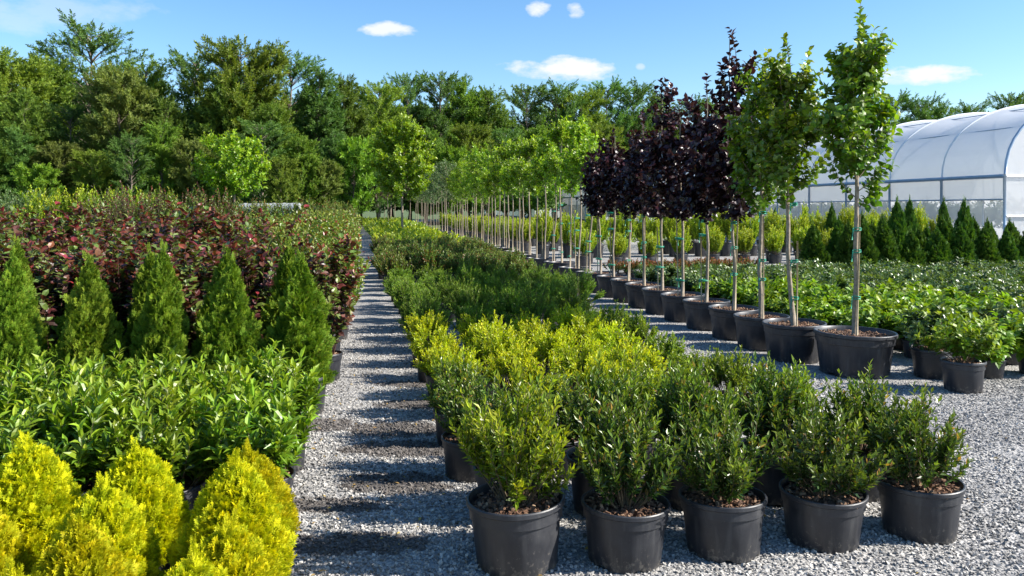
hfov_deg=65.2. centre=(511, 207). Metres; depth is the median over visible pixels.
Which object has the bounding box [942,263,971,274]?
dark perennial
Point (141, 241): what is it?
dark leaf shrub
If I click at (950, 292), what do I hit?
leafy perennial
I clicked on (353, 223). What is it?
red tipped shrub
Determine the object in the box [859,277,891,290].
dark perennial
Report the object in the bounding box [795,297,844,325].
leafy perennial
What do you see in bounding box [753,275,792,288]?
leafy perennial
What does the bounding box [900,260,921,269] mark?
dark perennial
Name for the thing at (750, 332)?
potted tree
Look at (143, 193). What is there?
field shrub
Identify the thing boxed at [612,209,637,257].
yellow shrub
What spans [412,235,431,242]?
bronze shrub
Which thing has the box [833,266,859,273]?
dark perennial
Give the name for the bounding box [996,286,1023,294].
dark perennial
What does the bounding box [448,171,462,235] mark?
potted tree
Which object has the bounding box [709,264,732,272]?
dark perennial
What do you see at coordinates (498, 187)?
potted tree
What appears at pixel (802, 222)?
yellow shrub
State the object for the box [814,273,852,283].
dark perennial
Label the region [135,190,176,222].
field shrub
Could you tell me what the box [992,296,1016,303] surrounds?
leafy perennial
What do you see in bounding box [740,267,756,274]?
dark perennial
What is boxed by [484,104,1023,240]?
greenhouse
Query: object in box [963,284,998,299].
dark perennial
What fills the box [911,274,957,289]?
dark perennial
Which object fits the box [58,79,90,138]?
woodland tree
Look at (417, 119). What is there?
woodland tree
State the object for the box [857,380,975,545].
box shrub
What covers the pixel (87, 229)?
dark leaf shrub
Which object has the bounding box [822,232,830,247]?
yellow shrub
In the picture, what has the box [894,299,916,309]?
leafy perennial
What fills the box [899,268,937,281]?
dark perennial
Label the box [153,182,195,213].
field shrub
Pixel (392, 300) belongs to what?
juniper shrub
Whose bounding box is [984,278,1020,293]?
dark perennial
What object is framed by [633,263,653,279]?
dark perennial
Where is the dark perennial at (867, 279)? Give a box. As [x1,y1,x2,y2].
[853,272,883,287]
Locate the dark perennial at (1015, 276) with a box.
[1001,274,1022,285]
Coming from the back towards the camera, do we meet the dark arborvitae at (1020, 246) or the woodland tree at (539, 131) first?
the woodland tree at (539, 131)
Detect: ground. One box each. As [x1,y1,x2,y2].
[53,220,1023,575]
[355,209,608,228]
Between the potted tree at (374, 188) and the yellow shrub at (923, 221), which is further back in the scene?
the potted tree at (374, 188)
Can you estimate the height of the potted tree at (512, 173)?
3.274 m
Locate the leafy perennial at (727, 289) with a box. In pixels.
[719,274,757,303]
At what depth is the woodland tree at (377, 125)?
85.24 m
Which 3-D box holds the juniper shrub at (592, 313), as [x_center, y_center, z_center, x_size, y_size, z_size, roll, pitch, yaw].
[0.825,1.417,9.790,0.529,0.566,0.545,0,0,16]
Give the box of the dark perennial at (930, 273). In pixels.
[923,269,944,277]
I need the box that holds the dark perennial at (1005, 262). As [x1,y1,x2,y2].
[985,259,1011,267]
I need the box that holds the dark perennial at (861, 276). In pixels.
[850,272,875,280]
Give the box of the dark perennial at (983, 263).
[967,259,1001,267]
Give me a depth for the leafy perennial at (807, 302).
10.58 m
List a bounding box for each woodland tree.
[0,45,59,154]
[0,69,14,147]
[0,86,67,199]
[0,122,38,204]
[0,135,23,213]
[6,162,64,214]
[8,46,99,195]
[25,8,153,163]
[29,140,88,210]
[41,99,98,196]
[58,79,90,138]
[66,148,123,203]
[67,83,102,167]
[73,60,159,198]
[100,53,185,202]
[100,129,155,201]
[128,118,188,203]
[138,95,197,207]
[152,44,223,137]
[167,135,217,206]
[181,34,298,150]
[184,66,257,201]
[186,151,232,212]
[220,161,265,208]
[228,116,296,202]
[245,98,300,202]
[251,40,339,137]
[257,156,303,202]
[279,97,322,177]
[282,132,327,207]
[288,56,349,201]
[300,158,344,210]
[315,126,357,210]
[321,73,377,207]
[334,134,380,219]
[350,80,414,217]
[364,108,406,217]
[366,132,408,217]
[366,160,393,218]
[380,71,443,220]
[396,105,437,140]
[400,125,445,222]
[409,69,470,222]
[409,104,450,222]
[424,144,469,216]
[435,72,489,214]
[444,121,493,216]
[470,83,525,220]
[470,161,502,215]
[481,126,523,218]
[501,82,562,219]
[514,117,533,218]
[518,122,560,218]
[525,104,562,124]
[526,77,588,147]
[549,88,620,139]
[551,138,575,209]
[581,74,646,148]
[585,122,628,151]
[600,76,664,148]
[612,122,632,148]
[636,88,682,137]
[673,92,719,151]
[706,98,747,144]
[812,100,825,130]
[875,87,936,125]
[899,91,954,121]
[928,100,955,119]
[948,98,990,114]
[981,91,1023,111]
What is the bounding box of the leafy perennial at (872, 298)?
[863,290,921,308]
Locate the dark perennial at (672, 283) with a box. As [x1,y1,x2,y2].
[666,265,700,291]
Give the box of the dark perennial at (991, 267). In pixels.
[977,262,1004,271]
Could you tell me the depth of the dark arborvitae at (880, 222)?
20.36 m
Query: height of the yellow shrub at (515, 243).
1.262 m
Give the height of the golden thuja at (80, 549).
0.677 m
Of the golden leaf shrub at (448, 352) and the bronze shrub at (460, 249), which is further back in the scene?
the bronze shrub at (460, 249)
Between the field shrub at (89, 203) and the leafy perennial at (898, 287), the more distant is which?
the field shrub at (89, 203)
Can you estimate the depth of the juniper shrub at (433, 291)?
12.95 m
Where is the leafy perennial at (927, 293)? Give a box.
[895,285,941,304]
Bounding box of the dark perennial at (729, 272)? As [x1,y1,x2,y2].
[709,268,732,276]
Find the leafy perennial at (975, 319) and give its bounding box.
[942,309,999,356]
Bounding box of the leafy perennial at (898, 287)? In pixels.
[884,278,932,295]
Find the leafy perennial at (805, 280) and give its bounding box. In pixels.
[792,274,820,288]
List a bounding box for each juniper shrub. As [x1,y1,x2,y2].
[382,274,408,301]
[383,273,414,307]
[387,265,414,280]
[389,278,429,320]
[392,277,427,313]
[393,284,443,312]
[397,287,454,340]
[400,293,442,322]
[414,265,446,291]
[420,270,453,288]
[424,280,450,309]
[426,268,460,288]
[433,276,467,320]
[442,278,480,325]
[449,277,499,323]
[450,300,497,331]
[453,261,484,285]
[454,257,482,279]
[463,269,500,290]
[470,276,503,308]
[481,272,515,318]
[484,263,509,283]
[487,280,537,332]
[488,286,517,326]
[489,264,520,295]
[500,278,560,327]
[501,273,532,287]
[512,280,529,291]
[520,265,545,277]
[522,261,557,286]
[527,273,559,318]
[533,270,568,326]
[543,268,566,282]
[545,279,595,315]
[549,273,578,303]
[560,267,606,312]
[560,301,598,344]
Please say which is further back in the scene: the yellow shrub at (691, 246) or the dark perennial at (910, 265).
the yellow shrub at (691, 246)
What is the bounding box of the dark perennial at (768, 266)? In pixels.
[755,264,780,272]
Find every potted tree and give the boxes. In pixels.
[370,186,382,200]
[380,186,392,220]
[403,185,414,219]
[414,180,422,221]
[419,178,432,225]
[421,188,430,225]
[422,174,439,228]
[423,187,439,204]
[425,167,442,229]
[425,180,440,220]
[428,171,445,230]
[430,169,447,230]
[430,200,435,224]
[431,158,453,231]
[431,158,456,233]
[440,169,453,235]
[442,164,455,234]
[445,170,464,235]
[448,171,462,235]
[450,155,473,237]
[450,160,466,236]
[452,171,472,235]
[455,159,474,230]
[460,143,484,240]
[460,162,479,239]
[462,168,479,234]
[466,148,487,242]
[468,162,488,239]
[474,141,497,244]
[480,171,503,245]
[481,163,497,245]
[485,147,507,246]
[488,155,512,250]
[491,138,518,251]
[498,165,520,253]
[503,135,529,252]
[507,155,532,253]
[513,136,542,260]
[521,163,550,261]
[527,128,559,270]
[536,146,565,271]
[538,115,576,274]
[554,155,583,275]
[557,113,598,278]
[561,135,603,279]
[576,138,616,292]
[586,128,630,297]
[606,129,646,302]
[619,108,665,308]
[633,77,681,314]
[648,99,704,322]
[678,73,730,330]
[695,27,758,340]
[721,48,791,351]
[735,32,829,363]
[802,0,902,378]
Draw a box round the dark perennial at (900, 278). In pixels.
[877,275,923,288]
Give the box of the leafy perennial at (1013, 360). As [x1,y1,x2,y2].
[981,309,1023,364]
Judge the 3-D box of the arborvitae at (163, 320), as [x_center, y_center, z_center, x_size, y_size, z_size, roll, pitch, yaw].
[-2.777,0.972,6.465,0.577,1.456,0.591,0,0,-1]
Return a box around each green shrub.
[595,298,631,356]
[614,309,665,349]
[638,330,686,380]
[640,353,699,433]
[670,345,718,392]
[683,372,745,440]
[698,344,766,432]
[744,359,820,437]
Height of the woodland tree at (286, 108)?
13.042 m
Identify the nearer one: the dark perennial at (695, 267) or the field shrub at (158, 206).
the dark perennial at (695, 267)
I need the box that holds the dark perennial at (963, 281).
[943,274,979,289]
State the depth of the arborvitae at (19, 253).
6.78 m
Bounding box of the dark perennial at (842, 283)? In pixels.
[814,275,862,292]
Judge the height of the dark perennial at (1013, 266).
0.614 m
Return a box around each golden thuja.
[0,430,82,563]
[0,509,39,575]
[2,557,30,575]
[30,512,139,575]
[45,471,168,575]
[98,434,190,573]
[163,534,228,575]
[165,446,298,575]
[189,507,284,575]
[224,438,301,542]
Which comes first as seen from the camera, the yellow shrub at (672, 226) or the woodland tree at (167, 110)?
the yellow shrub at (672, 226)
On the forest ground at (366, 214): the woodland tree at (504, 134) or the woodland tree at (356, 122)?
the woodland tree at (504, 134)
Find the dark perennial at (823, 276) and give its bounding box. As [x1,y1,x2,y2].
[814,271,844,279]
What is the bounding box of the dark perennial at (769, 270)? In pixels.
[754,267,786,281]
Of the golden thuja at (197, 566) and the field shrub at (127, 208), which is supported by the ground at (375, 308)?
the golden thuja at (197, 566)
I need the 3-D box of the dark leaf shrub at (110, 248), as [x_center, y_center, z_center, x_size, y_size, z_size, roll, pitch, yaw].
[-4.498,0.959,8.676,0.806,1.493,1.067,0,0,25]
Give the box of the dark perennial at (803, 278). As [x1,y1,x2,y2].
[795,274,822,282]
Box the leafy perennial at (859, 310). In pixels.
[835,302,871,324]
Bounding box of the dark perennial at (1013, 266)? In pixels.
[1002,262,1023,268]
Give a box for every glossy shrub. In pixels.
[898,290,972,379]
[913,311,1003,393]
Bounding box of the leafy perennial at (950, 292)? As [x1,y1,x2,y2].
[934,285,966,300]
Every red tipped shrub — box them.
[9,205,53,233]
[237,204,274,240]
[237,206,264,245]
[251,216,289,246]
[255,208,282,229]
[262,211,347,295]
[266,206,317,242]
[283,213,369,350]
[287,207,349,250]
[299,197,350,249]
[306,200,356,239]
[312,219,343,295]
[315,209,359,240]
[320,210,371,338]
[323,217,360,254]
[324,217,360,243]
[328,209,358,235]
[329,210,358,233]
[329,210,361,244]
[332,210,360,243]
[348,214,362,253]
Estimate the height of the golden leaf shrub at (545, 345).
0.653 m
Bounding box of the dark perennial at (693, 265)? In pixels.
[689,261,710,270]
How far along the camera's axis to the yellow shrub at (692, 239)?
29.56 m
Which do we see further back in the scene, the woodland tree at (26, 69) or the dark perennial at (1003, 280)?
the woodland tree at (26, 69)
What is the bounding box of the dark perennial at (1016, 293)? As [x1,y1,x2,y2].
[1002,284,1023,298]
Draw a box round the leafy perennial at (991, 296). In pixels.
[961,286,1013,300]
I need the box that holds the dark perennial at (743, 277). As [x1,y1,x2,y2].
[720,270,756,282]
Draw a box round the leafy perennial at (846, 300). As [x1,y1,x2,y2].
[830,291,876,310]
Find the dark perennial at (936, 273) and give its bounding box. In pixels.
[929,271,959,280]
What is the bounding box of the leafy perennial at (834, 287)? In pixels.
[829,281,864,293]
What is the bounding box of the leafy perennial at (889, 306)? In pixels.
[868,294,931,349]
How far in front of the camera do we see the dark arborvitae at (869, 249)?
17.98 m
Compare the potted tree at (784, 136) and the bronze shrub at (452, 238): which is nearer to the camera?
the potted tree at (784, 136)
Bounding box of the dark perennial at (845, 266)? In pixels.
[832,261,861,271]
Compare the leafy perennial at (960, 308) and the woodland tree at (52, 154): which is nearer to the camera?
the leafy perennial at (960, 308)
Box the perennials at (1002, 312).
[965,299,1023,320]
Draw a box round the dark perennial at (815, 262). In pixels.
[799,258,835,269]
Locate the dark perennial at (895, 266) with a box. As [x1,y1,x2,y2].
[888,262,907,268]
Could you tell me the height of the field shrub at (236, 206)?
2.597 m
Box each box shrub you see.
[420,350,498,445]
[433,366,513,482]
[449,353,587,575]
[461,370,558,485]
[529,366,597,478]
[554,350,661,515]
[573,388,687,573]
[593,343,665,464]
[646,357,739,510]
[666,394,790,563]
[727,351,829,506]
[772,390,894,553]
[798,359,910,501]
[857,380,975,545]
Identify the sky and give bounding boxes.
[0,0,1023,132]
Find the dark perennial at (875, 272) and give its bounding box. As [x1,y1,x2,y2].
[868,268,904,278]
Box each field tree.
[190,128,271,212]
[365,111,437,228]
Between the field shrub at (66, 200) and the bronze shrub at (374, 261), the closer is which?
the bronze shrub at (374, 261)
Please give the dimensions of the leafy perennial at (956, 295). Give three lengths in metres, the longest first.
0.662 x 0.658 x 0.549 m
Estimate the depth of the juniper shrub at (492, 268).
15.93 m
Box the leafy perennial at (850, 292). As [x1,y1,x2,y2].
[822,283,874,303]
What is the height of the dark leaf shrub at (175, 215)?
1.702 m
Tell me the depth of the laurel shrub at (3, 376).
5.35 m
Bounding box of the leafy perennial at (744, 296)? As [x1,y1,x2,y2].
[727,285,767,306]
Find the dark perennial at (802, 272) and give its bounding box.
[783,269,813,275]
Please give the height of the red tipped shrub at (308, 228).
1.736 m
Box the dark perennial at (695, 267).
[680,264,703,271]
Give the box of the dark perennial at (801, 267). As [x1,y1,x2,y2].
[782,261,813,273]
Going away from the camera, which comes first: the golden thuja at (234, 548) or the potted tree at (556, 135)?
the golden thuja at (234, 548)
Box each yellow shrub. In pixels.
[439,212,448,228]
[440,213,449,230]
[443,213,453,230]
[448,215,455,230]
[449,217,458,233]
[453,217,461,234]
[457,217,466,235]
[462,218,470,236]
[466,215,479,236]
[473,217,482,238]
[477,216,490,240]
[484,220,497,242]
[489,220,501,244]
[496,222,510,245]
[505,220,520,248]
[514,221,534,250]
[525,219,535,245]
[532,205,554,257]
[534,213,552,244]
[548,223,559,250]
[558,210,579,257]
[558,211,579,244]
[571,228,594,266]
[581,227,596,263]
[583,207,603,242]
[584,214,609,257]
[605,232,625,263]
[608,215,624,237]
[611,230,628,260]
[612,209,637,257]
[634,215,653,253]
[637,231,659,260]
[638,214,659,253]
[639,232,662,261]
[658,215,675,253]
[664,217,689,256]
[668,226,690,260]
[673,232,692,258]
[685,216,698,253]
[688,213,713,256]
[698,222,725,261]
[711,211,726,253]
[715,211,738,255]
[734,212,749,251]
[734,225,753,259]
[734,227,755,261]
[739,212,758,255]
[753,208,772,252]
[764,209,785,253]
[764,221,784,260]
[764,228,783,263]
[781,213,795,252]
[790,210,810,253]
[790,227,802,260]
[794,224,814,262]
[800,204,821,225]
[812,211,828,234]
[820,227,833,241]
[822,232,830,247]
[838,203,853,225]
[864,212,878,226]
[868,208,886,222]
[885,208,891,223]
[905,201,928,230]
[928,215,951,231]
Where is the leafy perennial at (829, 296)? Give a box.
[795,288,838,304]
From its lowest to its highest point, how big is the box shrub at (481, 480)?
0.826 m
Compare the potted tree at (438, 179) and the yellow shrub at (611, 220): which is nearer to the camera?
the yellow shrub at (611, 220)
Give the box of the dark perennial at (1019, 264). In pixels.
[997,263,1023,271]
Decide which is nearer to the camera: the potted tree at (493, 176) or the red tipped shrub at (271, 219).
the red tipped shrub at (271, 219)
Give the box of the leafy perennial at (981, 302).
[951,297,1011,310]
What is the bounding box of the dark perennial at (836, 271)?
[810,266,844,275]
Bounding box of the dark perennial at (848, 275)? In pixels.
[829,269,866,277]
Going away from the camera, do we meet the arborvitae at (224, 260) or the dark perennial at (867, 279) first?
the arborvitae at (224, 260)
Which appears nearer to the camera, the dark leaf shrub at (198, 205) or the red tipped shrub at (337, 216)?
the dark leaf shrub at (198, 205)
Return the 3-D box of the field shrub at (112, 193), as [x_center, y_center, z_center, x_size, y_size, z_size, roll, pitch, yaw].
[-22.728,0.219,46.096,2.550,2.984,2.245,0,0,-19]
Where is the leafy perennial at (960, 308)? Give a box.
[916,296,983,317]
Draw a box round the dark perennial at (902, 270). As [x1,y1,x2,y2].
[889,266,923,276]
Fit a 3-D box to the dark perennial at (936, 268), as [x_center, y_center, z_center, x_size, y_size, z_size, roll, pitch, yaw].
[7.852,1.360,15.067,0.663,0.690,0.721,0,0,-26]
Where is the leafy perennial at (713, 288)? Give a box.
[693,275,726,298]
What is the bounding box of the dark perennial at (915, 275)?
[905,274,944,285]
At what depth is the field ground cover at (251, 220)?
32.47 m
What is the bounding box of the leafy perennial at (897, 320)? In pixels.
[882,302,929,358]
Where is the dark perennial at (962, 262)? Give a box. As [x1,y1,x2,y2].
[942,256,976,267]
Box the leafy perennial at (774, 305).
[756,293,799,315]
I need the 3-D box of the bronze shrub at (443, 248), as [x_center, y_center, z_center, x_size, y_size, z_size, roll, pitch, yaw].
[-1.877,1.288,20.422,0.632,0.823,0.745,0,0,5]
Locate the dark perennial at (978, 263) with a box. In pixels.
[970,259,995,266]
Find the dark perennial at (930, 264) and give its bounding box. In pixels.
[924,262,946,268]
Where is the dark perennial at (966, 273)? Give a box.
[944,267,982,277]
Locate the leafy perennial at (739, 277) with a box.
[722,273,757,284]
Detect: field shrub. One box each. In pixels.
[0,189,16,206]
[0,189,27,217]
[1,187,45,218]
[11,184,61,227]
[15,190,53,212]
[18,188,72,226]
[30,188,75,225]
[40,188,80,225]
[49,183,97,223]
[56,184,109,222]
[64,185,118,220]
[76,188,110,211]
[91,186,132,226]
[93,187,113,204]
[98,191,139,229]
[101,190,135,206]
[107,180,164,230]
[111,184,138,208]
[121,190,166,215]
[128,187,164,211]
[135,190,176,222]
[138,187,173,206]
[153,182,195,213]
[158,184,204,217]
[179,191,218,218]
[190,182,242,220]
[204,185,252,223]
[231,194,261,217]
[237,199,271,217]
[252,199,284,218]
[256,198,290,217]
[270,192,298,216]
[278,202,310,219]
[283,194,322,216]
[286,195,321,217]
[306,201,327,212]
[316,199,335,214]
[319,198,349,213]
[328,201,357,216]
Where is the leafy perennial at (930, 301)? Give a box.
[920,296,960,305]
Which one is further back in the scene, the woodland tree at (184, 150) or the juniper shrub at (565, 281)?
the woodland tree at (184, 150)
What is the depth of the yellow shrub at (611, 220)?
29.10 m
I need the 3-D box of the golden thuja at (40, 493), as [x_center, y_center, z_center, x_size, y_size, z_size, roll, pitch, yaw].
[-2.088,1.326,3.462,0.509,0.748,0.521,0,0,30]
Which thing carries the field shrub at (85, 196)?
on the field ground
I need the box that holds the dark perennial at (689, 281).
[672,273,703,291]
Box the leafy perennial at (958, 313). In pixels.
[946,308,980,322]
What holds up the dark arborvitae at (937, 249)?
on the ground at (375, 308)
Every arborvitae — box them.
[0,234,50,358]
[0,244,46,381]
[42,258,116,362]
[50,249,130,385]
[122,239,197,378]
[123,242,155,357]
[190,243,254,360]
[192,251,268,381]
[260,235,295,340]
[260,247,338,414]
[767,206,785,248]
[798,221,831,266]
[823,200,836,233]
[825,217,843,262]
[832,220,852,262]
[844,209,880,264]
[869,220,877,241]
[874,218,906,263]
[877,214,887,229]
[886,193,908,252]
[900,226,926,266]
[904,194,918,233]
[915,225,926,248]
[922,223,930,246]
[922,225,953,266]
[937,196,950,224]
[937,214,951,244]
[947,218,952,231]
[949,221,979,264]
[951,196,975,245]
[972,213,981,237]
[972,223,1002,265]
[981,216,998,241]
[996,226,1023,264]
[1002,216,1019,246]
[1013,221,1021,240]
[1016,233,1023,257]
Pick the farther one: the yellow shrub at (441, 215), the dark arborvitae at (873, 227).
the yellow shrub at (441, 215)
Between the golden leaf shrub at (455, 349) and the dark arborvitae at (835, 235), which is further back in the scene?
the dark arborvitae at (835, 235)
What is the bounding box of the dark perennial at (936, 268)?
[914,263,950,274]
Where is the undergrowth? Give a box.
[92,180,566,215]
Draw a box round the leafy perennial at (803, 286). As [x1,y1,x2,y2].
[798,280,821,288]
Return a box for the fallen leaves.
[291,354,1011,575]
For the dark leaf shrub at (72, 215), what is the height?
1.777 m
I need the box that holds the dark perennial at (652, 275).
[646,262,678,286]
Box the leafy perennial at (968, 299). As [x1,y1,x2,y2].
[951,295,988,306]
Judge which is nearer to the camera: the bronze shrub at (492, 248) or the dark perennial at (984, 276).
the dark perennial at (984, 276)
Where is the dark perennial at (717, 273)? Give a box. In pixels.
[699,269,729,298]
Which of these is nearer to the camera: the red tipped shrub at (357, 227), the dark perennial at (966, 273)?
the dark perennial at (966, 273)
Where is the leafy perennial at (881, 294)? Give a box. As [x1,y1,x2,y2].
[862,289,904,302]
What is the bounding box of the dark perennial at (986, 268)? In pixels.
[964,265,987,271]
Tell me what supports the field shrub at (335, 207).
on the field ground
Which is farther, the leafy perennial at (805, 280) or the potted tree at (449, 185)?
the potted tree at (449, 185)
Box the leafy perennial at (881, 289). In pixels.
[860,281,889,295]
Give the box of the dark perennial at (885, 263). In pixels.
[875,258,901,268]
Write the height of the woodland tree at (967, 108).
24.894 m
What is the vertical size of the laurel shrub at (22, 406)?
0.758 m
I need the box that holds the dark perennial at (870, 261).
[844,259,877,269]
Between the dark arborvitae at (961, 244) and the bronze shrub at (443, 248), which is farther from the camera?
the bronze shrub at (443, 248)
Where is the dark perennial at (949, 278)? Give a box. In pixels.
[935,272,970,283]
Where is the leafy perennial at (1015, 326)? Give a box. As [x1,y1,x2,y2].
[997,308,1023,373]
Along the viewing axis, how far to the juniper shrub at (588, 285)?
12.44 m
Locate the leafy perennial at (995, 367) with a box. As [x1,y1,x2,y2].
[962,324,1022,378]
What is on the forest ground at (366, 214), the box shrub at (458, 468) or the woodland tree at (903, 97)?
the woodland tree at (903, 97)
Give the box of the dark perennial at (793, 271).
[783,268,816,282]
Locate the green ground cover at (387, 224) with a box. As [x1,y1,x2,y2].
[360,216,666,244]
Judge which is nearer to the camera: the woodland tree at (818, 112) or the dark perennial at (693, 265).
the dark perennial at (693, 265)
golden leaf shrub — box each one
[403,309,450,366]
[407,323,456,382]
[412,333,464,397]
[425,342,483,390]
[455,311,491,351]
[459,309,510,374]
[464,320,531,396]
[482,339,540,407]
[503,308,541,336]
[503,352,576,426]
[514,314,555,374]
[525,324,582,382]
[544,301,589,360]
[547,334,607,402]
[562,308,609,369]
[573,350,630,420]
[583,319,644,366]
[605,335,667,384]
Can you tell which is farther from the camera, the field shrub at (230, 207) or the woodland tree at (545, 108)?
the woodland tree at (545, 108)
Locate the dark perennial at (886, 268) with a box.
[866,265,892,276]
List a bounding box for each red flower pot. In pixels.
[603,259,620,271]
[609,261,627,274]
[623,258,637,274]
[625,261,647,277]
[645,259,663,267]
[658,259,680,267]
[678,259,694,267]
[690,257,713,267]
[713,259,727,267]
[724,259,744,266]
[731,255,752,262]
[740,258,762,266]
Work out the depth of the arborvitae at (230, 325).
6.42 m
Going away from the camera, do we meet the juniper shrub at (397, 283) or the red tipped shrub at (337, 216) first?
the juniper shrub at (397, 283)
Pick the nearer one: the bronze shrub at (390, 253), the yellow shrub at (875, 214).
the bronze shrub at (390, 253)
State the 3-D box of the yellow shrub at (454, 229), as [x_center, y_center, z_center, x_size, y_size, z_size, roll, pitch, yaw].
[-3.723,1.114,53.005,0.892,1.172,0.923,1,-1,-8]
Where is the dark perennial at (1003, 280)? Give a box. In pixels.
[986,276,1018,286]
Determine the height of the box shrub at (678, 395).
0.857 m
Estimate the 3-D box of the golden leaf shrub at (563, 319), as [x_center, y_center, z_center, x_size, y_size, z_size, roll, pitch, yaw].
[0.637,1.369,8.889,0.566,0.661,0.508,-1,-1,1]
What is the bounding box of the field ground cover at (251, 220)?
[11,213,339,229]
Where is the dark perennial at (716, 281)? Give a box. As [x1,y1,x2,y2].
[693,276,726,298]
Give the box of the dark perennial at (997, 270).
[970,268,1000,275]
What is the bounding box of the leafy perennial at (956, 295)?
[949,293,974,304]
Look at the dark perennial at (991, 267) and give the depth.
15.92 m
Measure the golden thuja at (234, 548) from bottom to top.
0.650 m
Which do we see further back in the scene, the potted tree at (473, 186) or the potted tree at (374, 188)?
the potted tree at (374, 188)
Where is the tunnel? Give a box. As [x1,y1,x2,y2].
[239,203,300,212]
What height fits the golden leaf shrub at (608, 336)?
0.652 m
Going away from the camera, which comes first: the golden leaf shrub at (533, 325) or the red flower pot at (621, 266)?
the golden leaf shrub at (533, 325)
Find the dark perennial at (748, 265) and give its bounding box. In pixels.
[731,261,756,270]
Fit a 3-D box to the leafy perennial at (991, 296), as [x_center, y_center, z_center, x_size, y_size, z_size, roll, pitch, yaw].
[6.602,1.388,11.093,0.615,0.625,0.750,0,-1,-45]
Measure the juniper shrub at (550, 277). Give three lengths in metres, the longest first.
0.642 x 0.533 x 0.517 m
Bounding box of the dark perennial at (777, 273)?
[753,269,785,281]
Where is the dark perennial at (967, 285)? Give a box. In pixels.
[943,278,996,296]
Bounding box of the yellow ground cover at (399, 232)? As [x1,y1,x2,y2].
[362,219,464,244]
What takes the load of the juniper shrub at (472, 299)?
on the ground at (375, 308)
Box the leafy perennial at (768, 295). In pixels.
[752,288,794,311]
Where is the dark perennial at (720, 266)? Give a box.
[711,263,732,268]
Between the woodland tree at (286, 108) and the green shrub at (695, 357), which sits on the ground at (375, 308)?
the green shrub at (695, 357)
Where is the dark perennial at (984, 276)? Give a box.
[958,271,999,285]
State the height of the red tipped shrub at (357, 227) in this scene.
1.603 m
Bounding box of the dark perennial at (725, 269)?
[702,263,729,272]
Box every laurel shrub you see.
[0,350,89,395]
[0,359,115,424]
[0,364,15,384]
[0,366,38,439]
[0,402,58,462]
[5,378,145,495]
[10,374,133,444]
[63,339,168,395]
[80,362,208,431]
[81,355,184,409]
[96,377,231,521]
[146,345,216,396]
[176,368,276,478]
[181,353,254,470]
[181,370,321,489]
[205,338,294,386]
[217,345,329,472]
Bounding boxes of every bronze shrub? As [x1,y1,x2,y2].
[369,229,394,251]
[370,250,392,278]
[373,258,387,286]
[375,241,403,255]
[377,245,402,262]
[380,250,410,289]
[395,235,413,243]
[398,236,421,249]
[401,243,421,252]
[403,242,430,281]
[408,239,446,269]
[408,257,437,282]
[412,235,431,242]
[422,237,446,248]
[429,243,447,254]
[436,233,457,245]
[438,249,459,276]
[439,231,459,244]
[441,253,467,281]
[442,249,478,284]
[446,237,462,250]
[452,239,485,256]
[461,232,483,245]
[461,246,487,255]
[463,237,482,245]
[464,249,487,257]
[474,252,504,273]
[475,239,498,252]
[486,248,508,254]
[487,250,504,258]
[498,247,526,274]
[499,248,515,271]
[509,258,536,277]
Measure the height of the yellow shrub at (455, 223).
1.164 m
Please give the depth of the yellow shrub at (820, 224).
28.88 m
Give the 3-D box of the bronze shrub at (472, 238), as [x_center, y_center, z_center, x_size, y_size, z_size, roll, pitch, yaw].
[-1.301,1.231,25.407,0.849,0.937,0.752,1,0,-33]
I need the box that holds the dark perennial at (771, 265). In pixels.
[752,263,786,270]
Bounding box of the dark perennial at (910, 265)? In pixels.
[905,261,928,270]
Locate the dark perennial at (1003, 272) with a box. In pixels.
[986,269,1023,279]
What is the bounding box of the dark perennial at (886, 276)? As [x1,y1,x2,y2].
[875,270,904,282]
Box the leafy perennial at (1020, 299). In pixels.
[993,293,1023,308]
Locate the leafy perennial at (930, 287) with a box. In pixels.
[899,282,937,296]
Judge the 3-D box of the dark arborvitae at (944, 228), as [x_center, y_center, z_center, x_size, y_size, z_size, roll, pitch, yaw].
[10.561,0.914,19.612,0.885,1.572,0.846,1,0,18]
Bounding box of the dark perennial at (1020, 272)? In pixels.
[1005,264,1023,278]
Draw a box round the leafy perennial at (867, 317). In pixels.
[838,304,894,329]
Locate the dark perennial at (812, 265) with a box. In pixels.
[805,260,831,272]
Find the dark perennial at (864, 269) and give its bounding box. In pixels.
[859,263,889,273]
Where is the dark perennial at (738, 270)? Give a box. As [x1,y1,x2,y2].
[728,264,762,275]
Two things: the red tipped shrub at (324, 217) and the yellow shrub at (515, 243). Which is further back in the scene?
the yellow shrub at (515, 243)
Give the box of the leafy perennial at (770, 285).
[750,275,802,296]
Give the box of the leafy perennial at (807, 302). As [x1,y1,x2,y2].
[788,295,827,316]
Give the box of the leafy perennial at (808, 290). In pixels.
[782,280,832,316]
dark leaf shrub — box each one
[0,201,71,279]
[0,205,24,230]
[0,214,16,270]
[0,225,20,264]
[0,232,81,279]
[0,234,38,276]
[2,235,99,344]
[3,236,107,349]
[6,208,32,235]
[22,203,89,241]
[23,219,43,246]
[33,228,104,346]
[38,208,119,247]
[46,222,110,268]
[59,202,120,229]
[60,228,146,279]
[62,232,138,334]
[69,243,189,337]
[74,217,112,238]
[80,219,122,237]
[91,212,157,254]
[105,208,162,236]
[106,217,184,259]
[115,226,157,334]
[116,238,193,281]
[119,202,181,249]
[121,217,219,353]
[132,217,208,254]
[136,210,170,224]
[137,207,201,244]
[151,229,219,268]
[159,206,222,250]
[160,200,213,226]
[173,241,220,381]
[184,205,250,251]
[198,233,280,305]
[207,221,257,259]
[212,241,243,257]
[216,216,282,258]
[217,240,294,338]
[238,204,313,296]
[283,233,365,379]

